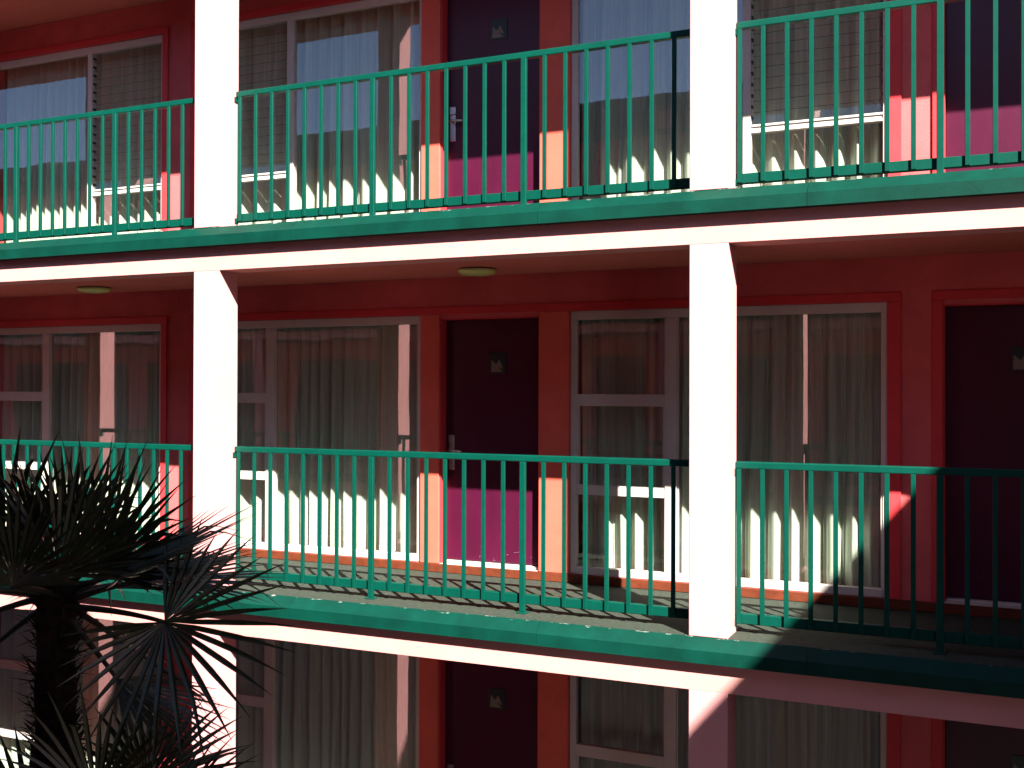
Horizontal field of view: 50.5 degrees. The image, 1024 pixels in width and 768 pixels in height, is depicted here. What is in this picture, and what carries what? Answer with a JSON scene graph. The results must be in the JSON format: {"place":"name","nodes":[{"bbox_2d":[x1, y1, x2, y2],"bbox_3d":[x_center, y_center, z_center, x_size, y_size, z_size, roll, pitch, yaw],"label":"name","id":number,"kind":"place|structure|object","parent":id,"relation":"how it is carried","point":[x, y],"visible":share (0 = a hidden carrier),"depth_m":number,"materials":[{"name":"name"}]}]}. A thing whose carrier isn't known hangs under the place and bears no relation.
{"place":"outdoors","nodes":[
{"label":"outdoors","id":0,"kind":"place"},
{"bbox_2d":[0,680,261,767],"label":"palm tree","id":1,"kind":"object","parent":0,"point":[140,755],"visible":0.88,"depth_m":3.84,"materials":[{"name":"green plant"}]},
{"bbox_2d":[0,426,295,767],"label":"palm tree","id":2,"kind":"object","parent":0,"point":[52,591],"visible":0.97,"depth_m":4.02,"materials":[{"name":"green plant"}]},
{"bbox_2d":[0,0,1023,767],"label":"motel building","id":3,"kind":"structure","parent":0,"point":[928,266],"depth_m":7.94,"materials":[{"name":"red paint"}]},
{"bbox_2d":[0,608,157,767],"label":"curtain","id":4,"kind":"object","parent":3,"relation":"hanging from","point":[11,704],"visible":0.21,"depth_m":11.19,"materials":[{"name":"white fabric"}]},
{"bbox_2d":[0,633,158,755],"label":"window","id":5,"kind":"structure","parent":3,"relation":"in","point":[5,663],"depth_m":11.09,"materials":[{"name":"white paint"}]},
{"bbox_2d":[0,324,160,534],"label":"window","id":6,"kind":"structure","parent":3,"relation":"in","point":[46,396],"depth_m":10.91,"materials":[{"name":"white paint"}]},
{"bbox_2d":[2,331,159,532],"bbox_3d":[-4.293,0.408,10.942,2.280,2.127,0.178,0,0,25],"label":"curtain","id":7,"kind":"object","parent":3,"relation":"hanging from","point":[106,386],"visible":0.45,"depth_m":10.88,"materials":[{"name":"white fabric"}]},
{"bbox_2d":[0,35,161,236],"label":"window","id":8,"kind":"structure","parent":3,"relation":"in","point":[92,52],"depth_m":10.69,"materials":[{"name":"white paint"}]},
{"bbox_2d":[6,44,161,242],"bbox_3d":[-4.284,-2.342,10.945,2.298,2.125,0.150,0,0,25],"label":"curtain","id":9,"kind":"object","parent":3,"relation":"hanging from","point":[49,90],"visible":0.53,"depth_m":11.00,"materials":[{"name":"white fabric"}]},
{"bbox_2d":[76,286,110,293],"bbox_3d":[-3.843,-0.861,9.974,0.300,0.054,0.300,0,0,25],"label":"ceiling light","id":10,"kind":"object","parent":3,"relation":"attached to","point":[92,289],"visible":1,"depth_m":9.88,"materials":[{"name":"yellow glass"}]},
{"bbox_2d":[0,439,192,559],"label":"balcony railing","id":11,"kind":"object","parent":3,"relation":"on","point":[88,445],"visible":0.32,"depth_m":8.88,"materials":[{"name":"green metal"}]},
{"bbox_2d":[0,98,194,241],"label":"balcony railing","id":12,"kind":"object","parent":3,"relation":"on","point":[113,228],"visible":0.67,"depth_m":9.01,"materials":[{"name":"green metal"}]},
{"bbox_2d":[235,636,415,767],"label":"curtain","id":13,"kind":"object","parent":3,"relation":"hanging from","point":[338,707],"visible":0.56,"depth_m":9.71,"materials":[{"name":"white fabric"}]},
{"bbox_2d":[237,324,417,552],"bbox_3d":[-1.757,0.409,9.778,2.348,2.127,0.161,0,0,25],"label":"curtain","id":14,"kind":"object","parent":3,"relation":"hanging from","point":[348,387],"visible":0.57,"depth_m":9.71,"materials":[{"name":"white fabric"}]},
{"bbox_2d":[236,638,419,767],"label":"window","id":15,"kind":"structure","parent":3,"relation":"in","point":[268,702],"depth_m":9.75,"materials":[{"name":"white paint"}]},
{"bbox_2d":[238,1,419,224],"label":"curtain","id":16,"kind":"object","parent":3,"relation":"hanging from","point":[379,39],"visible":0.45,"depth_m":9.70,"materials":[{"name":"white fabric"}]},
{"bbox_2d":[237,316,420,560],"bbox_3d":[-1.832,0.460,9.637,2.376,2.066,0.072,0,0,25],"label":"window","id":17,"kind":"structure","parent":3,"relation":"in","point":[270,398],"depth_m":9.75,"materials":[{"name":"white paint"}]},
{"bbox_2d":[239,0,421,221],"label":"window","id":18,"kind":"structure","parent":3,"relation":"in","point":[291,19],"depth_m":9.69,"materials":[{"name":"white paint"}]},
{"bbox_2d":[233,446,688,618],"bbox_3d":[-0.488,1.020,7.643,3.651,1.072,0.096,0,0,25],"label":"balcony railing","id":19,"kind":"object","parent":3,"relation":"on","point":[522,598],"visible":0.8,"depth_m":7.55,"materials":[{"name":"green metal"}]},
{"bbox_2d":[234,29,689,223],"bbox_3d":[-0.480,-1.730,7.659,3.651,1.072,0.096,0,0,25],"label":"balcony railing","id":20,"kind":"object","parent":3,"relation":"on","point":[523,195],"visible":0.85,"depth_m":7.57,"materials":[{"name":"green metal"}]},
{"bbox_2d":[458,267,496,275],"bbox_3d":[-0.268,-0.861,8.366,0.300,0.054,0.300,0,0,25],"label":"ceiling light","id":21,"kind":"object","parent":3,"relation":"attached to","point":[476,271],"visible":1,"depth_m":8.27,"materials":[{"name":"yellow glass"}]},
{"bbox_2d":[439,659,537,767],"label":"door","id":22,"kind":"structure","parent":3,"relation":"in","point":[488,714],"depth_m":8.93,"materials":[{"name":"paint"}]},
{"bbox_2d":[440,316,538,570],"bbox_3d":[-0.162,0.510,8.914,0.898,2.107,0.146,0,0,25],"label":"door","id":23,"kind":"structure","parent":3,"relation":"in","point":[489,366],"depth_m":8.93,"materials":[{"name":"paint"}]},
{"bbox_2d":[441,0,539,209],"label":"door","id":24,"kind":"structure","parent":3,"relation":"in","point":[470,29],"depth_m":8.96,"materials":[{"name":"paint"}]},
{"bbox_2d":[570,675,886,767],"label":"window","id":25,"kind":"structure","parent":3,"relation":"in","point":[669,759],"depth_m":8.29,"materials":[{"name":"white paint"}]},
{"bbox_2d":[570,302,887,597],"bbox_3d":[1.552,0.460,8.094,2.376,2.066,0.072,0,0,25],"label":"window","id":26,"kind":"structure","parent":3,"relation":"in","point":[669,401],"depth_m":8.23,"materials":[{"name":"white paint"}]},
{"bbox_2d":[571,0,887,199],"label":"window","id":27,"kind":"structure","parent":3,"relation":"in","point":[749,129],"depth_m":8.00,"materials":[{"name":"white paint"}]},
{"bbox_2d":[581,676,880,767],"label":"curtain","id":28,"kind":"object","parent":3,"relation":"hanging from","point":[772,733],"visible":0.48,"depth_m":8.15,"materials":[{"name":"white fabric"}]},
{"bbox_2d":[582,312,880,587],"bbox_3d":[1.619,0.409,8.233,2.322,2.126,0.168,0,0,25],"label":"curtain","id":29,"kind":"object","parent":3,"relation":"hanging from","point":[808,388],"visible":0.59,"depth_m":8.10,"materials":[{"name":"white fabric"}]},
{"bbox_2d":[581,0,882,198],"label":"curtain","id":30,"kind":"object","parent":3,"relation":"hanging from","point":[603,20],"visible":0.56,"depth_m":8.23,"materials":[{"name":"white fabric"}]},
{"bbox_2d":[734,461,1023,654],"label":"balcony railing","id":31,"kind":"object","parent":3,"relation":"on","point":[939,635],"visible":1,"depth_m":6.40,"materials":[{"name":"green metal"}]},
{"bbox_2d":[735,0,1023,185],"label":"balcony railing","id":32,"kind":"object","parent":3,"relation":"on","point":[940,163],"visible":0.9,"depth_m":6.46,"materials":[{"name":"green metal"}]},
{"bbox_2d":[943,720,1023,767],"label":"door","id":33,"kind":"structure","parent":3,"relation":"in","point":[965,744],"depth_m":7.38,"materials":[{"name":"paint"}]},
{"bbox_2d":[943,302,1023,608],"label":"door","id":34,"kind":"structure","parent":3,"relation":"in","point":[983,344],"depth_m":7.39,"materials":[{"name":"paint"}]},
{"bbox_2d":[944,0,1023,171],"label":"door","id":35,"kind":"structure","parent":3,"relation":"in","point":[981,11],"depth_m":7.41,"materials":[{"name":"paint"}]}
]}

